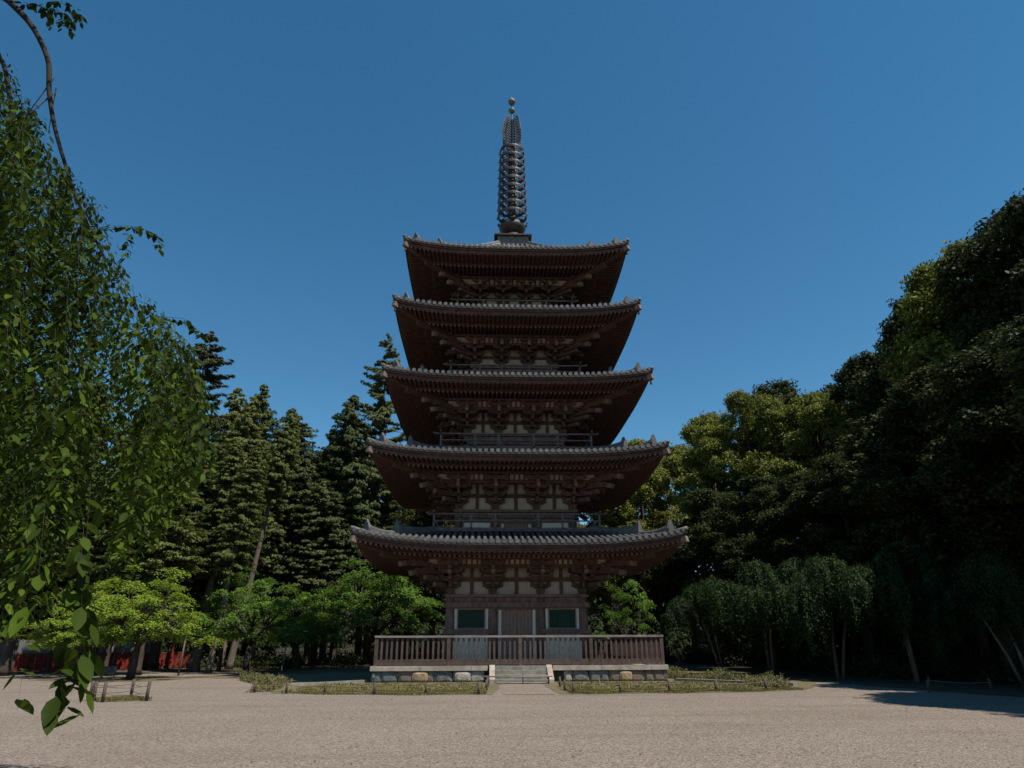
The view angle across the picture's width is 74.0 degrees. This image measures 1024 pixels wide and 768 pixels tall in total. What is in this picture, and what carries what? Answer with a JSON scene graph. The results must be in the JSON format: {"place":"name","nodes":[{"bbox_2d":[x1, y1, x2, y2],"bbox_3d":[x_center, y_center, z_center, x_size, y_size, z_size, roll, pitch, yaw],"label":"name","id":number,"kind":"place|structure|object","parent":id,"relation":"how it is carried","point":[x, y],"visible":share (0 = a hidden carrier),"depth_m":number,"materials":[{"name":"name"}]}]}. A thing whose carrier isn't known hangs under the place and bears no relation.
{"place":"outdoors","nodes":[
{"label":"outdoors","id":0,"kind":"place"},
{"bbox_2d":[0,579,837,658],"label":"hill","id":1,"kind":"structure","parent":0,"point":[288,649],"depth_m":89.05,"materials":[{"name":"green plant"}]},
{"bbox_2d":[0,671,1023,767],"bbox_3d":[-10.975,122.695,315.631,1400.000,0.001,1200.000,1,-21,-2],"label":"ground","id":2,"kind":"structure","parent":0,"point":[179,719],"depth_m":13.15,"materials":[{"name":"beige gravel"}]},
{"bbox_2d":[0,485,17,625],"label":"cypress tree","id":3,"kind":"object","parent":2,"relation":"on","point":[1,486],"visible":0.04,"depth_m":44.13,"materials":[{"name":"green plant"}]},
{"bbox_2d":[0,408,100,675],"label":"cedar tree","id":4,"kind":"object","parent":2,"relation":"on","point":[7,653],"visible":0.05,"depth_m":39.68,"materials":[{"name":"green plant"}]},
{"bbox_2d":[3,580,139,676],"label":"maple tree","id":5,"kind":"object","parent":2,"relation":"on","point":[61,626],"visible":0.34,"depth_m":36.39,"materials":[{"name":"green plant"}]},
{"bbox_2d":[99,666,116,681],"bbox_3d":[-18.606,13.351,31.252,0.750,0.690,0.080,1,-21,-2],"label":"notice board","id":6,"kind":"object","parent":2,"relation":"on","point":[110,670],"visible":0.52,"depth_m":31.27,"materials":[{"name":"black paint"}]},
{"bbox_2d":[45,421,171,673],"bbox_3d":[-24.572,9.445,42.393,7.096,16.099,6.156,14,-24,-30],"label":"cedar tree","id":7,"kind":"object","parent":2,"relation":"on","point":[95,556],"visible":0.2,"depth_m":41.37,"materials":[{"name":"green plant"}]},
{"bbox_2d":[0,0,227,735],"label":"weeping cherry tree","id":8,"kind":"object","parent":2,"relation":"on","point":[58,422],"visible":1,"depth_m":5.59,"materials":[{"name":"green plant"}]},
{"bbox_2d":[43,677,191,681],"bbox_3d":[-19.555,14.615,33.654,7.500,0.001,5.486,1,-21,-2],"label":"moss patch","id":9,"kind":"object","parent":2,"relation":"on","point":[105,679],"visible":0.72,"depth_m":33.49,"materials":[{"name":"green plant"}]},
{"bbox_2d":[90,679,151,701],"bbox_3d":[-11.903,9.332,20.627,1.257,0.600,1.854,18,-27,-39],"label":"rope fence","id":10,"kind":"object","parent":2,"relation":"on","point":[94,687],"visible":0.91,"depth_m":20.42,"materials":[{"name":"brown wood"}]},
{"bbox_2d":[55,564,227,679],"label":"maple tree","id":11,"kind":"object","parent":2,"relation":"on","point":[121,617],"visible":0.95,"depth_m":33.88,"materials":[{"name":"green plant"}]},
{"bbox_2d":[96,414,210,674],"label":"cedar tree","id":12,"kind":"object","parent":2,"relation":"on","point":[172,549],"visible":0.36,"depth_m":40.43,"materials":[{"name":"green plant"}]},
{"bbox_2d":[177,637,185,675],"bbox_3d":[-18.194,14.957,37.496,0.198,2.222,0.100,1,-21,-2],"label":"wooden stake","id":13,"kind":"object","parent":2,"relation":"on","point":[181,658],"visible":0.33,"depth_m":37.39,"materials":[{"name":"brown wood"}]},
{"bbox_2d":[204,443,269,672],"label":"cedar tree","id":14,"kind":"object","parent":2,"relation":"on","point":[239,535],"visible":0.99,"depth_m":44.00,"materials":[{"name":"green plant"}]},
{"bbox_2d":[184,572,310,672],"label":"maple tree","id":15,"kind":"object","parent":2,"relation":"on","point":[279,605],"visible":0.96,"depth_m":41.25,"materials":[{"name":"green plant"}]},
{"bbox_2d":[185,672,499,694],"bbox_3d":[-7.934,13.280,30.294,12.297,0.001,22.093,11,-23,-26],"label":"moss patch","id":16,"kind":"object","parent":2,"relation":"on","point":[325,677],"visible":0.47,"depth_m":32.45,"materials":[{"name":"green plant"}]},
{"bbox_2d":[238,670,292,691],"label":"dry shrubs","id":17,"kind":"object","parent":16,"relation":"on","point":[263,679],"visible":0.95,"depth_m":26.86,"materials":[{"name":"green plant"}]},
{"bbox_2d":[284,680,366,686],"bbox_3d":[-7.925,12.381,28.066,0.260,0.120,4.601,-17,-27,37],"label":"kerb stone","id":18,"kind":"object","parent":16,"relation":"on","point":[330,682],"visible":0.5,"depth_m":28.09,"materials":[{"name":"grey stone"}]},
{"bbox_2d":[246,689,486,695],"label":"grass","id":19,"kind":"structure","parent":16,"relation":"on","point":[401,692],"depth_m":22.74,"materials":[{"name":"green plant"}]},
{"bbox_2d":[253,677,488,694],"bbox_3d":[-4.941,10.751,24.172,8.237,0.437,4.143,1,-21,-2],"label":"rope fence","id":20,"kind":"object","parent":16,"relation":"on","point":[374,685],"visible":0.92,"depth_m":22.62,"materials":[{"name":"brown wood"}]},
{"bbox_2d":[281,681,484,692],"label":"hedge plants","id":21,"kind":"object","parent":16,"relation":"on","point":[354,687],"visible":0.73,"depth_m":25.77,"materials":[{"name":"green plant"}]},
{"bbox_2d":[481,673,552,683],"bbox_3d":[0.207,12.189,28.100,2.950,0.420,0.080,1,-21,-2],"label":"step barrier","id":22,"kind":"object","parent":16,"relation":"on","point":[522,676],"visible":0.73,"depth_m":28.11,"materials":[{"name":"brown wood"}]},
{"bbox_2d":[2,693,1010,767],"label":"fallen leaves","id":23,"kind":"object","parent":2,"relation":"on","point":[557,721],"visible":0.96,"depth_m":12.57,"materials":[{"name":"brown plant"}]},
{"bbox_2d":[370,664,668,683],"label":"stone platform","id":24,"kind":"structure","parent":2,"relation":"on","point":[475,673],"depth_m":29.70,"materials":[{"name":"grey stone"}]},
{"bbox_2d":[349,97,688,661],"bbox_3d":[0.052,-3.144,42.804,15.454,38.283,15.457,1,-21,-2],"label":"pagoda","id":25,"kind":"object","parent":24,"relation":"on","point":[515,398],"visible":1,"depth_m":36.03,"materials":[{"name":"paint"}]},
{"bbox_2d":[454,608,487,658],"bbox_3d":[-2.004,12.190,33.230,1.700,2.368,0.260,1,-21,-2],"label":"window","id":26,"kind":"structure","parent":25,"relation":"in","point":[464,618],"depth_m":33.41,"materials":[{"name":"green wood"}]},
{"bbox_2d":[505,524,527,527],"bbox_3d":[0.212,7.407,35.521,1.200,0.364,0.092,1,-21,-2],"label":"door","id":27,"kind":"structure","parent":25,"relation":"in","point":[506,525],"depth_m":35.47,"materials":[{"name":"brown wood"}]},
{"bbox_2d":[502,610,531,658],"bbox_3d":[0.243,12.245,33.345,1.460,2.330,0.092,1,-21,-2],"label":"door","id":28,"kind":"structure","parent":25,"relation":"in","point":[514,622],"depth_m":33.40,"materials":[{"name":"brown wood"}]},
{"bbox_2d":[545,608,579,658],"bbox_3d":[2.493,12.234,33.391,1.700,2.368,0.260,1,-21,-2],"label":"window","id":29,"kind":"structure","parent":25,"relation":"in","point":[556,618],"depth_m":33.55,"materials":[{"name":"green wood"}]},
{"bbox_2d":[373,635,664,665],"bbox_3d":[0.122,14.125,36.184,12.920,1.254,12.920,1,-21,-2],"label":"wooden fence","id":30,"kind":"object","parent":24,"relation":"on","point":[633,649],"visible":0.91,"depth_m":30.26,"materials":[{"name":"brown wood"}]},
{"bbox_2d":[545,671,816,693],"bbox_3d":[7.869,13.496,31.026,11.098,0.001,21.917,-8,-22,20],"label":"moss patch","id":31,"kind":"object","parent":2,"relation":"on","point":[799,682],"visible":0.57,"depth_m":27.62,"materials":[{"name":"green plant"}]},
{"bbox_2d":[556,680,760,689],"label":"hedge plants","id":32,"kind":"object","parent":31,"relation":"on","point":[663,684],"visible":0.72,"depth_m":26.25,"materials":[{"name":"green plant"}]},
{"bbox_2d":[559,677,782,693],"bbox_3d":[5.822,10.865,24.589,7.990,0.442,4.097,1,-21,-2],"label":"rope fence","id":33,"kind":"object","parent":31,"relation":"on","point":[715,682],"visible":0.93,"depth_m":23.27,"materials":[{"name":"brown wood"}]},
{"bbox_2d":[566,686,805,693],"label":"grass","id":34,"kind":"structure","parent":31,"relation":"on","point":[662,691],"depth_m":23.15,"materials":[{"name":"green plant"}]},
{"bbox_2d":[667,666,791,687],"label":"dry shrubs","id":35,"kind":"object","parent":31,"relation":"on","point":[715,675],"visible":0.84,"depth_m":28.78,"materials":[{"name":"green plant"}]},
{"bbox_2d":[674,678,796,685],"bbox_3d":[9.084,12.349,28.164,0.260,0.120,5.544,17,-27,-38],"label":"kerb stone","id":36,"kind":"object","parent":31,"relation":"on","point":[710,680],"visible":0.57,"depth_m":28.86,"materials":[{"name":"grey stone"}]},
{"label":"moss patch","id":37,"kind":"structure","parent":2,"relation":"on","visible":0},
{"bbox_2d":[92,695,151,701],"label":"grass","id":38,"kind":"structure","parent":37,"relation":"on","point":[124,698],"depth_m":20.47,"materials":[{"name":"green plant"}]},
{"bbox_2d":[0,0,1023,580],"label":"sky","id":39,"kind":"structure","parent":0,"point":[773,172],"materials":[{"name":"blue"}]},
{"bbox_2d":[10,657,1023,696],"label":"forest floor","id":40,"kind":"structure","parent":0,"point":[1001,689],"depth_m":33.56,"materials":[{"name":"soil"}]},
{"bbox_2d":[1,373,45,539],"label":"cedar tree","id":41,"kind":"object","parent":40,"relation":"on","point":[2,435],"visible":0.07,"depth_m":51.22,"materials":[{"name":"green plant"}]},
{"bbox_2d":[14,383,124,668],"bbox_3d":[-34.075,10.069,52.352,7.954,22.185,8.045,-13,-24,30],"label":"cypress tree","id":42,"kind":"object","parent":40,"relation":"on","point":[45,589],"visible":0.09,"depth_m":52.40,"materials":[{"name":"green plant"}]},
{"bbox_2d":[0,639,190,671],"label":"painted wall","id":43,"kind":"structure","parent":40,"relation":"on","point":[21,651],"depth_m":45.95,"materials":[{"name":"red paint"}]},
{"bbox_2d":[70,516,155,665],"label":"pine tree","id":44,"kind":"object","parent":40,"relation":"on","point":[106,652],"visible":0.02,"depth_m":44.99,"materials":[{"name":"green plant"}]},
{"bbox_2d":[90,405,171,605],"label":"cedar tree","id":45,"kind":"object","parent":40,"relation":"on","point":[132,454],"depth_m":55.80,"materials":[{"name":"green plant"}]},
{"bbox_2d":[123,505,204,658],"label":"cedar tree","id":46,"kind":"object","parent":40,"relation":"on","point":[184,581],"visible":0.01,"depth_m":59.23,"materials":[{"name":"green plant"}]},
{"bbox_2d":[144,331,235,668],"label":"pine tree","id":47,"kind":"object","parent":40,"relation":"on","point":[208,358],"visible":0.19,"depth_m":54.78,"materials":[{"name":"green plant"}]},
{"bbox_2d":[173,449,244,657],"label":"oak tree","id":48,"kind":"object","parent":40,"relation":"on","point":[198,596],"visible":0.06,"depth_m":61.73,"materials":[{"name":"green plant"}]},
{"bbox_2d":[185,440,251,670],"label":"cedar tree","id":49,"kind":"object","parent":40,"relation":"on","point":[228,475],"visible":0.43,"depth_m":46.83,"materials":[{"name":"green plant"}]},
{"bbox_2d":[184,387,256,655],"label":"cedar tree","id":50,"kind":"object","parent":40,"relation":"on","point":[235,411],"visible":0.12,"depth_m":61.57,"materials":[{"name":"green plant"}]},
{"bbox_2d":[174,579,267,670],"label":"maple tree","id":51,"kind":"object","parent":40,"relation":"on","point":[219,664],"visible":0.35,"depth_m":44.21,"materials":[{"name":"green plant"}]},
{"bbox_2d":[186,396,263,669],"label":"pine tree","id":52,"kind":"object","parent":40,"relation":"on","point":[250,412],"visible":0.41,"depth_m":52.28,"materials":[{"name":"green plant"}]},
{"bbox_2d":[201,383,279,660],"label":"cedar tree","id":53,"kind":"object","parent":40,"relation":"on","point":[267,419],"visible":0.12,"depth_m":67.25,"materials":[{"name":"green plant"}]},
{"bbox_2d":[215,452,274,667],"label":"cedar tree","id":54,"kind":"object","parent":40,"relation":"on","point":[267,533],"visible":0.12,"depth_m":53.93,"materials":[{"name":"green plant"}]},
{"bbox_2d":[228,444,274,652],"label":"cypress tree","id":55,"kind":"object","parent":40,"relation":"on","point":[244,646],"depth_m":67.81,"materials":[{"name":"green plant"}]},
{"bbox_2d":[224,408,303,668],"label":"pine tree","id":56,"kind":"object","parent":40,"relation":"on","point":[277,481],"visible":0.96,"depth_m":52.24,"materials":[{"name":"green plant"}]},
{"bbox_2d":[249,471,292,664],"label":"cedar tree","id":57,"kind":"object","parent":40,"relation":"on","point":[274,539],"visible":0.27,"depth_m":56.02,"materials":[{"name":"green plant"}]},
{"bbox_2d":[230,414,334,659],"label":"cypress tree","id":58,"kind":"object","parent":40,"relation":"on","point":[301,483],"visible":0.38,"depth_m":57.69,"materials":[{"name":"green plant"}]},
{"bbox_2d":[281,631,288,670],"bbox_3d":[-14.940,17.439,44.818,0.288,2.806,0.107,1,-21,-2],"label":"pale pole","id":59,"kind":"object","parent":40,"relation":"on","point":[284,657],"visible":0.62,"depth_m":44.59,"materials":[{"name":"metal"}]},
{"bbox_2d":[272,463,316,659],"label":"oak tree","id":60,"kind":"object","parent":40,"relation":"on","point":[293,645],"depth_m":64.23,"materials":[{"name":"green plant"}]},
{"bbox_2d":[254,587,348,668],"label":"maple tree","id":61,"kind":"object","parent":40,"relation":"on","point":[304,601],"visible":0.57,"depth_m":47.61,"materials":[{"name":"green plant"}]},
{"bbox_2d":[266,478,360,665],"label":"cypress tree","id":62,"kind":"object","parent":40,"relation":"on","point":[307,573],"visible":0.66,"depth_m":55.70,"materials":[{"name":"green plant"}]},
{"bbox_2d":[271,432,366,663],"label":"cypress tree","id":63,"kind":"object","parent":40,"relation":"on","point":[332,443],"visible":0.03,"depth_m":65.69,"materials":[{"name":"green plant"}]},
{"bbox_2d":[319,623,326,660],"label":"cedar tree","id":64,"kind":"object","parent":40,"relation":"on","point":[323,646],"depth_m":68.01,"materials":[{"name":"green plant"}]},
{"bbox_2d":[298,395,383,665],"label":"fir tree","id":65,"kind":"object","parent":40,"relation":"on","point":[356,467],"visible":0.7,"depth_m":59.88,"materials":[{"name":"green plant"}]},
{"bbox_2d":[327,449,405,660],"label":"oak tree","id":66,"kind":"object","parent":40,"relation":"on","point":[358,646],"visible":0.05,"depth_m":62.68,"materials":[{"name":"green plant"}]},
{"bbox_2d":[298,558,444,666],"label":"maple tree","id":67,"kind":"object","parent":40,"relation":"on","point":[364,615],"visible":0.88,"depth_m":50.56,"materials":[{"name":"green plant"}]},
{"bbox_2d":[346,333,415,664],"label":"fir tree","id":68,"kind":"object","parent":40,"relation":"on","point":[383,409],"visible":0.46,"depth_m":63.22,"materials":[{"name":"green plant"}]},
{"bbox_2d":[375,510,410,649],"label":"cypress tree","id":69,"kind":"object","parent":40,"relation":"on","point":[402,610],"depth_m":64.32,"materials":[{"name":"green plant"}]},
{"bbox_2d":[374,502,447,635],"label":"oak tree","id":70,"kind":"object","parent":40,"relation":"on","point":[406,523],"visible":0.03,"depth_m":60.77,"materials":[{"name":"green plant"}]},
{"bbox_2d":[377,509,454,654],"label":"oak tree","id":71,"kind":"object","parent":40,"relation":"on","point":[425,519],"visible":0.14,"depth_m":57.72,"materials":[{"name":"green plant"}]},
{"bbox_2d":[415,521,454,626],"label":"oak tree","id":72,"kind":"object","parent":40,"relation":"on","point":[439,594],"visible":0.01,"depth_m":63.28,"materials":[{"name":"green plant"}]},
{"bbox_2d":[0,565,1021,664],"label":"distant woods","id":73,"kind":"object","parent":40,"relation":"on","point":[593,625],"visible":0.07,"depth_m":83.38,"materials":[{"name":"green plant"}]},
{"bbox_2d":[17,638,1023,692],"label":"undergrowth","id":74,"kind":"object","parent":40,"relation":"on","point":[974,665],"visible":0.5,"depth_m":40.10,"materials":[{"name":"green plant"}]},
{"bbox_2d":[577,497,654,658],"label":"oak tree","id":75,"kind":"object","parent":40,"relation":"on","point":[620,517],"visible":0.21,"depth_m":59.73,"materials":[{"name":"green plant"}]},
{"bbox_2d":[593,579,655,640],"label":"maple tree","id":76,"kind":"object","parent":40,"relation":"on","point":[619,594],"visible":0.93,"depth_m":46.05,"materials":[{"name":"green plant"}]},
{"bbox_2d":[584,438,698,637],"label":"oak tree","id":77,"kind":"object","parent":40,"relation":"on","point":[651,490],"visible":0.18,"depth_m":63.31,"materials":[{"name":"green plant"}]},
{"bbox_2d":[613,528,701,664],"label":"oak tree","id":78,"kind":"object","parent":40,"relation":"on","point":[665,571],"visible":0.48,"depth_m":54.21,"materials":[{"name":"green plant"}]},
{"bbox_2d":[638,443,721,652],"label":"oak tree","id":79,"kind":"object","parent":40,"relation":"on","point":[671,463],"visible":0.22,"depth_m":70.50,"materials":[{"name":"green plant"}]},
{"bbox_2d":[660,577,748,670],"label":"weeping tree","id":80,"kind":"object","parent":40,"relation":"on","point":[686,604],"visible":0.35,"depth_m":42.00,"materials":[{"name":"green plant"}]},
{"bbox_2d":[670,487,756,666],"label":"oak tree","id":81,"kind":"object","parent":40,"relation":"on","point":[707,538],"visible":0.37,"depth_m":49.90,"materials":[{"name":"green plant"}]},
{"bbox_2d":[670,410,759,663],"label":"oak tree","id":82,"kind":"object","parent":40,"relation":"on","point":[695,430],"visible":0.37,"depth_m":58.81,"materials":[{"name":"green plant"}]},
{"bbox_2d":[695,556,806,674],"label":"weeping tree","id":83,"kind":"object","parent":40,"relation":"on","point":[748,611],"visible":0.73,"depth_m":35.70,"materials":[{"name":"green plant"}]},
{"bbox_2d":[707,475,794,669],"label":"oak tree","id":84,"kind":"object","parent":40,"relation":"on","point":[730,550],"visible":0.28,"depth_m":44.84,"materials":[{"name":"green plant"}]},
{"bbox_2d":[691,389,821,661],"bbox_3d":[19.387,10.659,54.023,9.688,21.911,9.924,2,-21,-5],"label":"oak tree","id":85,"kind":"object","parent":40,"relation":"on","point":[770,425],"visible":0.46,"depth_m":55.46,"materials":[{"name":"green plant"}]},
{"bbox_2d":[735,378,834,642],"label":"oak tree","id":86,"kind":"object","parent":40,"relation":"on","point":[782,389],"visible":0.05,"depth_m":62.80,"materials":[{"name":"green plant"}]},
{"bbox_2d":[741,470,875,670],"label":"oak tree","id":87,"kind":"object","parent":40,"relation":"on","point":[795,519],"visible":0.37,"depth_m":41.74,"materials":[{"name":"green plant"}]},
{"bbox_2d":[773,388,866,660],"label":"oak tree","id":88,"kind":"object","parent":40,"relation":"on","point":[817,418],"visible":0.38,"depth_m":51.92,"materials":[{"name":"green plant"}]},
{"bbox_2d":[759,553,918,678],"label":"weeping tree","id":89,"kind":"object","parent":40,"relation":"on","point":[805,597],"visible":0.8,"depth_m":31.17,"materials":[{"name":"green plant"}]},
{"bbox_2d":[795,383,893,663],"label":"oak tree","id":90,"kind":"object","parent":40,"relation":"on","point":[829,448],"visible":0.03,"depth_m":56.27,"materials":[{"name":"green plant"}]},
{"bbox_2d":[770,451,926,666],"bbox_3d":[20.009,10.015,39.611,8.047,12.705,8.735,12,-24,-29],"label":"oak tree","id":91,"kind":"object","parent":40,"relation":"on","point":[812,540],"visible":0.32,"depth_m":39.09,"materials":[{"name":"green plant"}]},
{"bbox_2d":[828,349,932,658],"bbox_3d":[27.203,8.129,47.948,10.127,22.239,9.584,15,-25,-34],"label":"oak tree","id":92,"kind":"object","parent":40,"relation":"on","point":[849,375],"visible":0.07,"depth_m":50.58,"materials":[{"name":"green plant"}]},
{"bbox_2d":[831,547,977,682],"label":"weeping tree","id":93,"kind":"object","parent":40,"relation":"on","point":[892,585],"visible":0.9,"depth_m":28.37,"materials":[{"name":"green plant"}]},
{"bbox_2d":[825,409,988,676],"bbox_3d":[21.079,7.905,35.317,8.503,13.574,8.627,4,-21,-10],"label":"oak tree","id":94,"kind":"object","parent":40,"relation":"on","point":[883,449],"visible":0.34,"depth_m":35.48,"materials":[{"name":"green plant"}]},
{"bbox_2d":[852,316,992,662],"bbox_3d":[27.843,5.679,43.713,9.858,23.796,10.700,10,-23,-25],"label":"oak tree","id":95,"kind":"object","parent":40,"relation":"on","point":[872,383],"visible":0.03,"depth_m":45.78,"materials":[{"name":"green plant"}]},
{"bbox_2d":[861,362,1023,678],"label":"oak tree","id":96,"kind":"object","parent":40,"relation":"on","point":[914,391],"visible":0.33,"depth_m":31.15,"materials":[{"name":"green plant"}]},
{"bbox_2d":[878,237,1020,475],"bbox_3d":[26.288,2.726,35.788,10.571,23.636,10.320,15,-26,-34],"label":"oak tree","id":97,"kind":"object","parent":40,"relation":"on","point":[923,306],"visible":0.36,"depth_m":38.08,"materials":[{"name":"green plant"}]},
{"bbox_2d":[875,293,1023,664],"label":"oak tree","id":98,"kind":"object","parent":40,"relation":"on","point":[892,330],"visible":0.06,"depth_m":43.16,"materials":[{"name":"green plant"}]},
{"bbox_2d":[926,677,992,691],"bbox_3d":[14.837,10.286,23.235,2.080,0.483,1.676,1,-21,-2],"label":"rope fence","id":99,"kind":"object","parent":40,"relation":"on","point":[928,680],"visible":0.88,"depth_m":22.62,"materials":[{"name":"brown wood"}]},
{"bbox_2d":[911,314,1023,563],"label":"oak tree","id":100,"kind":"object","parent":40,"relation":"on","point":[982,421],"visible":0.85,"depth_m":25.92,"materials":[{"name":"green plant"}]},
{"bbox_2d":[929,551,1023,688],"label":"weeping tree","id":101,"kind":"object","parent":40,"relation":"on","point":[998,590],"visible":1,"depth_m":23.75,"materials":[{"name":"green plant"}]},
{"bbox_2d":[934,197,1023,461],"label":"oak tree","id":102,"kind":"object","parent":40,"relation":"on","point":[987,256],"visible":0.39,"depth_m":34.42,"materials":[{"name":"green plant"}]},
{"bbox_2d":[983,317,1023,434],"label":"oak tree","id":103,"kind":"object","parent":40,"relation":"on","point":[1016,368],"visible":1,"depth_m":20.60,"materials":[{"name":"green plant"}]},
{"bbox_2d":[993,188,1023,448],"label":"oak tree","id":104,"kind":"object","parent":40,"relation":"on","point":[1012,220],"visible":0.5,"depth_m":31.87,"materials":[{"name":"green plant"}]},
{"bbox_2d":[497,682,553,694],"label":"path","id":105,"kind":"structure","parent":0,"point":[524,688],"depth_m":25.16,"materials":[{"name":"stone"}]}
]}

